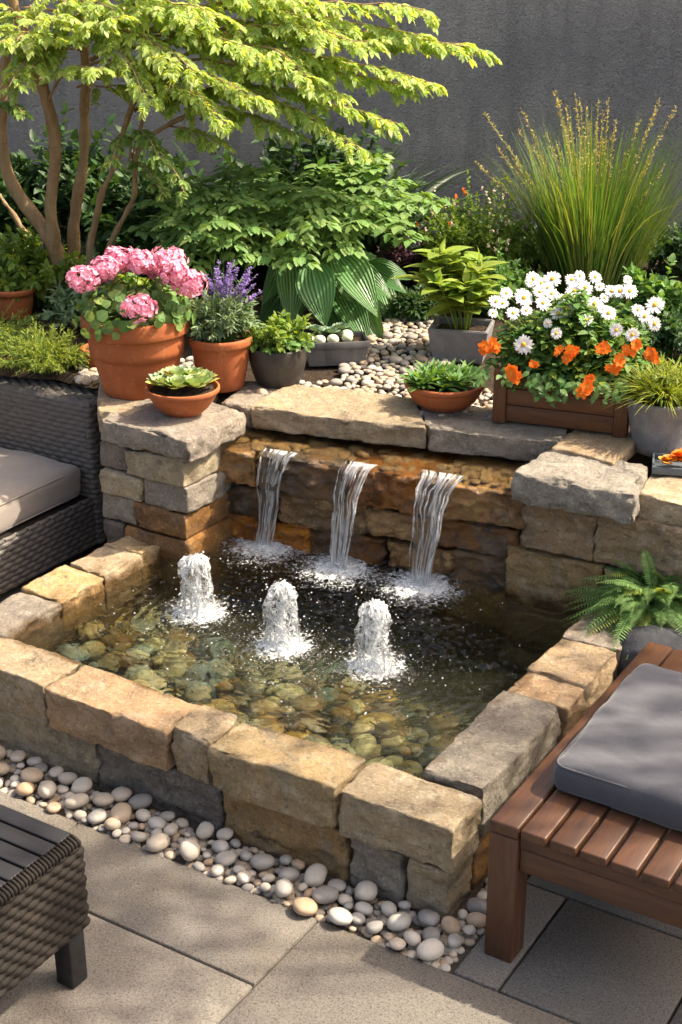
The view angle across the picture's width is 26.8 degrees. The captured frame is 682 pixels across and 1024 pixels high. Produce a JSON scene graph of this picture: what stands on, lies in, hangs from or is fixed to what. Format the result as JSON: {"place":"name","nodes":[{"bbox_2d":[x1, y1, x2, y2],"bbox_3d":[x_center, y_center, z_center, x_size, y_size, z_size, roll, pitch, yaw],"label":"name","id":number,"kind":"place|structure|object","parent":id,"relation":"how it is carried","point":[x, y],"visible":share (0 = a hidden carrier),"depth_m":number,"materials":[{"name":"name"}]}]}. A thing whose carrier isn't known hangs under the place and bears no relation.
{"place":"outdoors","nodes":[
{"label":"outdoors","id":0,"kind":"place"},
{"bbox_2d":[17,538,584,778],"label":"pool water","id":1,"kind":"structure","parent":0,"point":[489,638],"depth_m":4.35,"materials":[{"name":"liquid"}]},
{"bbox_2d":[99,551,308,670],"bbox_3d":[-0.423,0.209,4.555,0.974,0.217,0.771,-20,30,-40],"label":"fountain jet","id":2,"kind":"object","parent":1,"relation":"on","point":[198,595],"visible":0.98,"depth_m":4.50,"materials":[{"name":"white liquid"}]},
{"bbox_2d":[166,577,395,724],"bbox_3d":[-0.198,0.327,4.263,0.817,0.230,0.814,0,23,0],"label":"fountain jet","id":3,"kind":"object","parent":1,"relation":"on","point":[282,643],"visible":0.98,"depth_m":4.30,"materials":[{"name":"white liquid"}]},
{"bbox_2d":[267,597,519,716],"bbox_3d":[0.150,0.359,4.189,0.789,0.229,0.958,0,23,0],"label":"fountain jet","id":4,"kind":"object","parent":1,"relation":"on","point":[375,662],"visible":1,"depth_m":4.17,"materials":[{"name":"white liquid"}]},
{"bbox_2d":[0,545,681,1023],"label":"patio paving","id":5,"kind":"structure","parent":0,"point":[168,941],"depth_m":3.38,"materials":[{"name":"stone"}]},
{"bbox_2d":[0,804,89,998],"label":"wicker table","id":6,"kind":"object","parent":5,"relation":"on","point":[44,909],"visible":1,"depth_m":3.15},
{"bbox_2d":[0,376,106,594],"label":"wicker sofa","id":7,"kind":"object","parent":5,"relation":"on","point":[55,420],"visible":0.75,"depth_m":5.41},
{"bbox_2d":[0,447,80,533],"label":"seat cushion","id":8,"kind":"object","parent":7,"relation":"on","point":[32,485],"visible":1,"depth_m":5.29,"materials":[{"name":"beige fabric"}]},
{"bbox_2d":[484,642,681,962],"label":"teak bench","id":9,"kind":"object","parent":5,"relation":"on","point":[535,813],"visible":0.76,"depth_m":3.26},
{"bbox_2d":[553,663,681,831],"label":"seat cushion","id":10,"kind":"object","parent":9,"relation":"on","point":[622,751],"visible":1,"depth_m":3.36,"materials":[{"name":"grey fabric"}]},
{"bbox_2d":[617,625,681,676],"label":"fern planter","id":11,"kind":"object","parent":5,"relation":"on","point":[636,641],"visible":0.36,"depth_m":4.24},
{"bbox_2d":[551,548,681,658],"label":"fern","id":12,"kind":"object","parent":11,"relation":"in","point":[633,595],"visible":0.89,"depth_m":4.35,"materials":[{"name":"green plant"}]},
{"bbox_2d":[0,258,681,453],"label":"bed soil","id":13,"kind":"structure","parent":0,"point":[313,375],"depth_m":5.75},
{"bbox_2d":[0,284,35,320],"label":"terracotta pot","id":14,"kind":"object","parent":13,"relation":"on","point":[15,307],"visible":0.72,"depth_m":6.04,"materials":[{"name":"ceramic"}]},
{"bbox_2d":[0,299,50,358],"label":"conifer","id":15,"kind":"object","parent":13,"relation":"on","point":[10,328],"visible":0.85,"depth_m":5.70,"materials":[{"name":"green plant"}]},
{"bbox_2d":[0,217,85,308],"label":"leafy shrub","id":16,"kind":"object","parent":13,"relation":"on","point":[26,266],"visible":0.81,"depth_m":6.13,"materials":[{"name":"green plant"}]},
{"bbox_2d":[0,316,92,374],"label":"conifer","id":17,"kind":"object","parent":13,"relation":"on","point":[33,355],"visible":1,"depth_m":5.48,"materials":[{"name":"green plant"}]},
{"bbox_2d":[80,343,95,368],"bbox_3d":[-0.930,-0.598,5.529,0.154,0.085,0.154,0,23,0],"label":"terracotta pot","id":18,"kind":"object","parent":13,"relation":"on","point":[90,364],"visible":0.27,"depth_m":5.48,"materials":[{"name":"ceramic"}]},
{"bbox_2d":[36,247,141,328],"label":"leafy shrub","id":19,"kind":"object","parent":13,"relation":"on","point":[66,301],"visible":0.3,"depth_m":5.90,"materials":[{"name":"green plant"}]},
{"bbox_2d":[0,100,199,264],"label":"dark shrub","id":20,"kind":"object","parent":13,"relation":"on","point":[31,177],"visible":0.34,"depth_m":6.61,"materials":[{"name":"green plant"}]},
{"bbox_2d":[78,147,266,289],"bbox_3d":[-0.733,-1.329,6.432,1.028,0.677,0.596,0,23,0],"label":"dark shrub","id":21,"kind":"object","parent":13,"relation":"on","point":[128,240],"visible":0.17,"depth_m":6.43,"materials":[{"name":"green plant"}]},
{"bbox_2d":[119,163,300,300],"bbox_3d":[-0.537,-1.103,5.902,0.679,0.670,0.934,-9,25,-21],"label":"compound leaf shrub","id":22,"kind":"object","parent":13,"relation":"on","point":[225,217],"visible":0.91,"depth_m":5.68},
{"bbox_2d":[186,260,265,392],"bbox_3d":[-0.439,-0.684,5.168,0.350,0.476,0.314,0,23,0],"label":"potted salvia","id":23,"kind":"object","parent":13,"relation":"on","point":[220,351],"visible":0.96,"depth_m":5.11,"materials":[{"name":"ceramic"}]},
{"bbox_2d":[221,382,277,427],"bbox_3d":[-0.324,-0.386,5.171,0.171,0.091,0.272,10,25,23],"label":"flagstone","id":24,"kind":"object","parent":13,"relation":"on","point":[242,400],"visible":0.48,"depth_m":5.09,"materials":[{"name":"grey stone"}]},
{"bbox_2d":[0,0,501,297],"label":"maple tree","id":25,"kind":"object","parent":13,"relation":"on","point":[107,26],"visible":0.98,"depth_m":5.51,"materials":[{"name":"green plant"}]},
{"bbox_2d":[65,120,526,283],"bbox_3d":[-0.296,-1.411,6.600,2.365,0.708,1.463,0,23,0],"label":"leafy shrub","id":26,"kind":"object","parent":13,"relation":"on","point":[260,271],"visible":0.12,"depth_m":6.49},
{"bbox_2d":[210,89,434,264],"bbox_3d":[-0.146,-1.530,6.589,1.218,0.926,0.505,0,23,0],"label":"dark shrub","id":27,"kind":"object","parent":13,"relation":"on","point":[275,150],"visible":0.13,"depth_m":6.55,"materials":[{"name":"green plant"}]},
{"bbox_2d":[262,229,390,325],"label":"hosta","id":28,"kind":"object","parent":13,"relation":"on","point":[360,280],"visible":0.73,"depth_m":5.69,"materials":[{"name":"green plant"}]},
{"bbox_2d":[259,250,410,338],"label":"hosta","id":29,"kind":"object","parent":13,"relation":"on","point":[355,315],"visible":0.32,"depth_m":5.92,"materials":[{"name":"green plant"}]},
{"bbox_2d":[250,385,425,448],"bbox_3d":[0.034,-0.339,5.041,0.645,0.100,0.310,8,24,19],"label":"flagstone","id":30,"kind":"object","parent":13,"relation":"on","point":[363,416],"visible":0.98,"depth_m":4.97,"materials":[{"name":"beige stone"}]},
{"bbox_2d":[306,322,369,366],"bbox_3d":[-0.026,-0.651,5.537,0.257,0.137,0.153,-3,23,-7],"label":"slate trough","id":31,"kind":"object","parent":13,"relation":"on","point":[355,350],"visible":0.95,"depth_m":5.49,"materials":[{"name":"stone"}]},
{"bbox_2d":[244,152,453,272],"bbox_3d":[0.031,-1.105,5.917,0.881,0.664,1.003,0,23,0],"label":"compound leaf shrub","id":32,"kind":"object","parent":13,"relation":"on","point":[316,223],"visible":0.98,"depth_m":5.73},
{"bbox_2d":[367,216,431,286],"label":"purple shrub","id":33,"kind":"object","parent":13,"relation":"on","point":[398,259],"visible":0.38,"depth_m":6.49,"materials":[{"name":"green plant"}]},
{"bbox_2d":[381,284,449,323],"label":"leafy shrub","id":34,"kind":"object","parent":13,"relation":"on","point":[407,307],"visible":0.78,"depth_m":6.03,"materials":[{"name":"green plant"}]},
{"bbox_2d":[390,237,510,363],"bbox_3d":[0.450,-0.827,5.535,0.467,0.462,0.379,-7,24,-16],"label":"potted shrub","id":35,"kind":"object","parent":13,"relation":"on","point":[458,284],"visible":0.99,"depth_m":5.51,"materials":[{"name":"plant"}]},
{"bbox_2d":[416,169,556,277],"bbox_3d":[0.660,-1.236,6.346,0.679,0.571,0.467,0,23,0],"label":"flowering shrub","id":36,"kind":"object","parent":13,"relation":"on","point":[460,230],"visible":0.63,"depth_m":6.32,"materials":[{"name":"green plant"}]},
{"bbox_2d":[418,405,566,460],"bbox_3d":[0.502,-0.278,4.897,0.569,0.094,0.322,6,24,15],"label":"flagstone","id":37,"kind":"object","parent":13,"relation":"on","point":[474,430],"visible":0.67,"depth_m":4.78,"materials":[{"name":"grey stone"}]},
{"bbox_2d":[398,358,483,412],"bbox_3d":[0.355,-0.448,4.998,0.331,0.160,0.293,0,23,0],"label":"terracotta bowl","id":38,"kind":"object","parent":37,"relation":"on","point":[439,386],"visible":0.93,"depth_m":4.93,"materials":[{"name":"ceramic"}]},
{"bbox_2d":[470,270,664,437],"bbox_3d":[0.762,-0.529,4.750,0.621,0.488,0.462,8,24,19],"label":"wooden planter","id":39,"kind":"object","parent":37,"relation":"on","point":[581,338],"visible":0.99,"depth_m":4.69,"materials":[{"name":"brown wood"}]},
{"bbox_2d":[476,213,551,276],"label":"dark shrub","id":40,"kind":"object","parent":13,"relation":"on","point":[535,266],"visible":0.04,"depth_m":6.69,"materials":[{"name":"green plant"}]},
{"bbox_2d":[474,237,557,318],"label":"leafy shrub","id":41,"kind":"object","parent":13,"relation":"on","point":[513,282],"visible":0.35,"depth_m":6.05,"materials":[{"name":"green plant"}]},
{"bbox_2d":[552,429,635,465],"bbox_3d":[0.835,-0.207,4.681,0.232,0.063,0.306,12,26,27],"label":"flagstone","id":42,"kind":"object","parent":13,"relation":"on","point":[606,448],"visible":0.64,"depth_m":4.63,"materials":[{"name":"beige stone"}]},
{"bbox_2d":[594,353,681,456],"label":"potted grass","id":43,"kind":"object","parent":13,"relation":"on","point":[654,401],"depth_m":4.59,"materials":[{"name":"grey concrete"}]},
{"bbox_2d":[597,253,681,325],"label":"leafy shrub","id":44,"kind":"object","parent":13,"relation":"on","point":[669,293],"visible":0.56,"depth_m":5.66,"materials":[{"name":"green plant"}]},
{"bbox_2d":[621,306,681,364],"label":"leafy shrub","id":45,"kind":"object","parent":13,"relation":"on","point":[666,338],"visible":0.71,"depth_m":5.42,"materials":[{"name":"green plant"}]},
{"bbox_2d":[638,214,681,275],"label":"dark shrub","id":46,"kind":"object","parent":13,"relation":"on","point":[669,248],"visible":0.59,"depth_m":6.71,"materials":[{"name":"green plant"}]},
{"bbox_2d":[0,757,681,1023],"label":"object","id":47,"kind":"object","parent":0,"point":[194,825],"depth_m":3.68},
{"bbox_2d":[46,802,60,812],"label":"pebble","id":48,"kind":"object","parent":47,"relation":"on","point":[53,807],"visible":1,"depth_m":3.96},
{"bbox_2d":[0,536,159,639],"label":"stone pool wall","id":49,"kind":"structure","parent":47,"relation":"on","point":[39,602],"depth_m":4.66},
{"bbox_2d":[0,637,481,918],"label":"stone pool wall","id":50,"kind":"structure","parent":47,"relation":"on","point":[395,835],"depth_m":3.78,"materials":[{"name":"stone"}]},
{"bbox_2d":[0,295,558,971],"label":"gravel","id":51,"kind":"structure","parent":47,"relation":"on","point":[388,375],"depth_m":4.08,"materials":[{"name":"gravel"}]},
{"bbox_2d":[10,750,25,762],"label":"pebble","id":52,"kind":"object","parent":51,"relation":"on","point":[16,756],"visible":1,"depth_m":4.18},
{"bbox_2d":[15,782,34,795],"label":"pebble","id":53,"kind":"object","parent":51,"relation":"on","point":[24,788],"visible":1,"depth_m":4.02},
{"bbox_2d":[21,767,43,782],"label":"pebble","id":54,"kind":"object","parent":51,"relation":"on","point":[32,774],"visible":1,"depth_m":4.08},
{"bbox_2d":[38,780,56,797],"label":"pebble","id":55,"kind":"object","parent":51,"relation":"on","point":[47,788],"visible":1,"depth_m":4.02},
{"bbox_2d":[58,772,77,784],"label":"pebble","id":56,"kind":"object","parent":51,"relation":"on","point":[67,778],"visible":0.94,"depth_m":4.08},
{"bbox_2d":[64,793,88,808],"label":"pebble","id":57,"kind":"object","parent":51,"relation":"on","point":[76,801],"visible":1,"depth_m":3.96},
{"bbox_2d":[71,777,92,793],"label":"pebble","id":58,"kind":"object","parent":51,"relation":"on","point":[82,784],"visible":0.94,"depth_m":4.04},
{"bbox_2d":[87,809,106,823],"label":"pebble","id":59,"kind":"object","parent":51,"relation":"on","point":[96,816],"visible":1,"depth_m":3.90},
{"bbox_2d":[92,792,113,806],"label":"pebble","id":60,"kind":"object","parent":51,"relation":"on","point":[102,799],"visible":1,"depth_m":3.98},
{"bbox_2d":[104,817,120,829],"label":"pebble","id":61,"kind":"object","parent":51,"relation":"on","point":[111,823],"visible":1,"depth_m":3.87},
{"bbox_2d":[110,802,131,823],"bbox_3d":[-0.605,0.828,3.930,0.059,0.042,0.075,-10,27,-3],"label":"pebble","id":62,"kind":"object","parent":51,"relation":"on","point":[121,812],"visible":0.91,"depth_m":3.91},
{"bbox_2d":[111,786,131,801],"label":"pebble","id":63,"kind":"object","parent":51,"relation":"on","point":[121,794],"visible":0.99,"depth_m":3.99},
{"bbox_2d":[131,831,146,841],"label":"pebble","id":64,"kind":"object","parent":51,"relation":"on","point":[137,836],"visible":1,"depth_m":3.83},
{"bbox_2d":[128,793,152,809],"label":"pebble","id":65,"kind":"object","parent":51,"relation":"on","point":[139,801],"visible":0.98,"depth_m":3.96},
{"bbox_2d":[135,809,150,821],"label":"pebble","id":66,"kind":"object","parent":51,"relation":"on","point":[142,815],"visible":1,"depth_m":3.92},
{"bbox_2d":[148,816,166,829],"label":"pebble","id":67,"kind":"object","parent":51,"relation":"on","point":[156,822],"visible":0.97,"depth_m":3.88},
{"bbox_2d":[146,832,169,851],"bbox_3d":[-0.488,0.880,3.807,0.055,0.042,0.070,2,19,33],"label":"pebble","id":68,"kind":"object","parent":51,"relation":"on","point":[157,842],"visible":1,"depth_m":3.79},
{"bbox_2d":[163,823,177,835],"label":"pebble","id":69,"kind":"object","parent":51,"relation":"on","point":[170,829],"visible":0.88,"depth_m":3.86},
{"bbox_2d":[179,838,199,860],"bbox_3d":[-0.398,0.889,3.764,0.054,0.042,0.070,-5,34,-14],"label":"pebble","id":70,"kind":"object","parent":51,"relation":"on","point":[189,849],"visible":1,"depth_m":3.75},
{"bbox_2d":[196,821,213,838],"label":"pebble","id":71,"kind":"object","parent":51,"relation":"on","point":[205,830],"visible":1,"depth_m":3.84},
{"bbox_2d":[210,864,223,876],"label":"pebble","id":72,"kind":"object","parent":51,"relation":"on","point":[216,870],"visible":1,"depth_m":3.70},
{"bbox_2d":[211,839,228,852],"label":"pebble","id":73,"kind":"object","parent":51,"relation":"on","point":[219,845],"visible":0.98,"depth_m":3.77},
{"bbox_2d":[216,828,233,840],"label":"pebble","id":74,"kind":"object","parent":51,"relation":"on","point":[225,834],"visible":0.98,"depth_m":3.83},
{"bbox_2d":[215,850,236,865],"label":"pebble","id":75,"kind":"object","parent":51,"relation":"on","point":[226,858],"visible":1,"depth_m":3.73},
{"bbox_2d":[237,870,250,883],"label":"pebble","id":76,"kind":"object","parent":51,"relation":"on","point":[243,876],"visible":1,"depth_m":3.67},
{"bbox_2d":[250,854,274,869],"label":"pebble","id":77,"kind":"object","parent":51,"relation":"on","point":[262,861],"visible":1,"depth_m":3.72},
{"bbox_2d":[234,309,319,388],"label":"potted herb","id":78,"kind":"object","parent":51,"relation":"on","point":[278,350],"visible":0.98,"depth_m":5.18,"materials":[{"name":"plant"}]},
{"bbox_2d":[275,878,292,897],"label":"pebble","id":79,"kind":"object","parent":51,"relation":"on","point":[283,887],"visible":1,"depth_m":3.60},
{"bbox_2d":[278,867,298,881],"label":"pebble","id":80,"kind":"object","parent":51,"relation":"on","point":[290,874],"visible":0.88,"depth_m":3.67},
{"bbox_2d":[292,897,317,915],"bbox_3d":[-0.090,0.982,3.560,0.063,0.034,0.066,3,17,-8],"label":"pebble","id":81,"kind":"object","parent":51,"relation":"on","point":[304,906],"visible":1,"depth_m":3.54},
{"bbox_2d":[304,863,326,886],"bbox_3d":[-0.065,0.933,3.672,0.058,0.041,0.073,-4,31,17],"label":"pebble","id":82,"kind":"object","parent":51,"relation":"on","point":[315,874],"visible":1,"depth_m":3.65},
{"bbox_2d":[312,886,338,903],"bbox_3d":[-0.039,0.962,3.592,0.068,0.035,0.054,-4,23,-15],"label":"pebble","id":83,"kind":"object","parent":51,"relation":"on","point":[325,894],"visible":1,"depth_m":3.58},
{"bbox_2d":[327,879,345,891],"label":"pebble","id":84,"kind":"object","parent":51,"relation":"on","point":[339,885],"visible":0.78,"depth_m":3.63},
{"bbox_2d":[328,907,352,924],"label":"pebble","id":85,"kind":"object","parent":51,"relation":"on","point":[340,916],"visible":1,"depth_m":3.50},
{"bbox_2d":[352,912,365,924],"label":"pebble","id":86,"kind":"object","parent":51,"relation":"on","point":[359,918],"visible":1,"depth_m":3.51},
{"bbox_2d":[355,901,372,914],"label":"pebble","id":87,"kind":"object","parent":51,"relation":"on","point":[364,908],"visible":1,"depth_m":3.55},
{"bbox_2d":[355,880,377,900],"bbox_3d":[0.065,0.955,3.608,0.056,0.043,0.071,14,14,13],"label":"pebble","id":88,"kind":"object","parent":51,"relation":"on","point":[366,890],"visible":1,"depth_m":3.59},
{"bbox_2d":[365,919,382,933],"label":"pebble","id":89,"kind":"object","parent":51,"relation":"on","point":[375,926],"visible":1,"depth_m":3.48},
{"bbox_2d":[381,901,396,916],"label":"pebble","id":90,"kind":"object","parent":51,"relation":"on","point":[388,908],"visible":0.91,"depth_m":3.54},
{"bbox_2d":[389,937,405,949],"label":"pebble","id":91,"kind":"object","parent":51,"relation":"on","point":[396,943],"visible":1,"depth_m":3.42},
{"bbox_2d":[387,912,410,930],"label":"pebble","id":92,"kind":"object","parent":51,"relation":"on","point":[398,921],"visible":1,"depth_m":3.48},
{"bbox_2d":[403,930,420,945],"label":"pebble","id":93,"kind":"object","parent":51,"relation":"on","point":[412,938],"visible":1,"depth_m":3.44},
{"bbox_2d":[417,909,439,926],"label":"pebble","id":94,"kind":"object","parent":51,"relation":"on","point":[428,918],"visible":0.99,"depth_m":3.51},
{"bbox_2d":[416,938,443,960],"bbox_3d":[0.213,1.044,3.410,0.071,0.042,0.055,-19,28,-33],"label":"pebble","id":95,"kind":"object","parent":51,"relation":"on","point":[430,949],"visible":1,"depth_m":3.39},
{"bbox_2d":[422,927,439,940],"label":"pebble","id":96,"kind":"object","parent":51,"relation":"on","point":[430,932],"visible":0.78,"depth_m":3.46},
{"bbox_2d":[441,916,460,934],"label":"pebble","id":97,"kind":"object","parent":51,"relation":"on","point":[450,924],"visible":0.96,"depth_m":3.48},
{"bbox_2d":[447,933,461,947],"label":"pebble","id":98,"kind":"object","parent":51,"relation":"on","point":[454,940],"visible":1,"depth_m":3.44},
{"bbox_2d":[466,912,485,927],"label":"pebble","id":99,"kind":"object","parent":51,"relation":"on","point":[476,919],"visible":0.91,"depth_m":3.50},
{"bbox_2d":[466,897,486,914],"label":"pebble","id":100,"kind":"object","parent":51,"relation":"on","point":[475,904],"visible":0.78,"depth_m":3.55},
{"bbox_2d":[423,605,644,889],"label":"stone pool wall","id":101,"kind":"structure","parent":47,"relation":"on","point":[493,755],"depth_m":3.88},
{"bbox_2d":[95,440,651,546],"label":"ground","id":102,"kind":"structure","parent":0,"point":[645,460],"depth_m":6.61,"materials":[{"name":"stone"}]},
{"bbox_2d":[99,399,252,561],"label":"stone pier","id":103,"kind":"structure","parent":102,"relation":"on","point":[164,486],"depth_m":4.91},
{"bbox_2d":[97,381,217,430],"bbox_3d":[-0.735,-0.372,5.147,0.481,0.093,0.384,8,24,18],"label":"flagstone","id":104,"kind":"object","parent":103,"relation":"on","point":[106,404],"visible":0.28,"depth_m":5.05,"materials":[{"name":"beige stone"}]},
{"bbox_2d":[65,246,207,399],"bbox_3d":[-0.712,-0.686,5.100,0.502,0.530,0.454,0,23,0],"label":"potted geranium","id":105,"kind":"object","parent":104,"relation":"on","point":[133,334],"visible":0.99,"depth_m":4.99,"materials":[{"name":"ceramic"}]},
{"bbox_2d":[145,365,219,417],"bbox_3d":[-0.544,-0.417,4.922,0.260,0.160,0.258,0,23,0],"label":"succulent bowl","id":106,"kind":"object","parent":103,"relation":"on","point":[184,391],"visible":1,"depth_m":4.87,"materials":[{"name":"ceramic"}]},
{"bbox_2d":[0,0,681,257],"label":"garden wall","id":107,"kind":"structure","parent":102,"relation":"on","point":[625,56],"depth_m":7.06,"materials":[{"name":"paint"}]},
{"bbox_2d":[218,428,527,588],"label":"waterfall wall","id":108,"kind":"structure","parent":102,"relation":"on","point":[483,524],"depth_m":4.82,"materials":[{"name":"stone"}]},
{"bbox_2d":[223,447,316,571],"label":"waterfall","id":109,"kind":"structure","parent":108,"relation":"on","point":[264,545],"depth_m":4.95,"materials":[{"name":"white liquid"}]},
{"bbox_2d":[263,460,403,601],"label":"waterfall","id":110,"kind":"structure","parent":108,"relation":"on","point":[339,563],"depth_m":4.80,"materials":[{"name":"white liquid"}]},
{"bbox_2d":[348,469,517,627],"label":"waterfall","id":111,"kind":"structure","parent":108,"relation":"on","point":[421,584],"depth_m":4.67,"materials":[{"name":"white liquid"}]},
{"bbox_2d":[504,450,681,628],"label":"stone pier","id":112,"kind":"structure","parent":102,"relation":"on","point":[583,517],"depth_m":4.45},
{"bbox_2d":[652,453,681,475],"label":"metal tray","id":113,"kind":"object","parent":112,"relation":"on","point":[661,468],"visible":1,"depth_m":4.49,"materials":[{"name":"metal"}]},
{"bbox_2d":[658,448,681,463],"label":"orange blossom","id":114,"kind":"object","parent":113,"relation":"in","point":[675,455],"visible":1,"depth_m":4.49,"materials":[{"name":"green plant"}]},
{"bbox_2d":[464,90,681,302],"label":"tall grass","id":115,"kind":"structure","parent":0,"point":[603,237],"depth_m":6.18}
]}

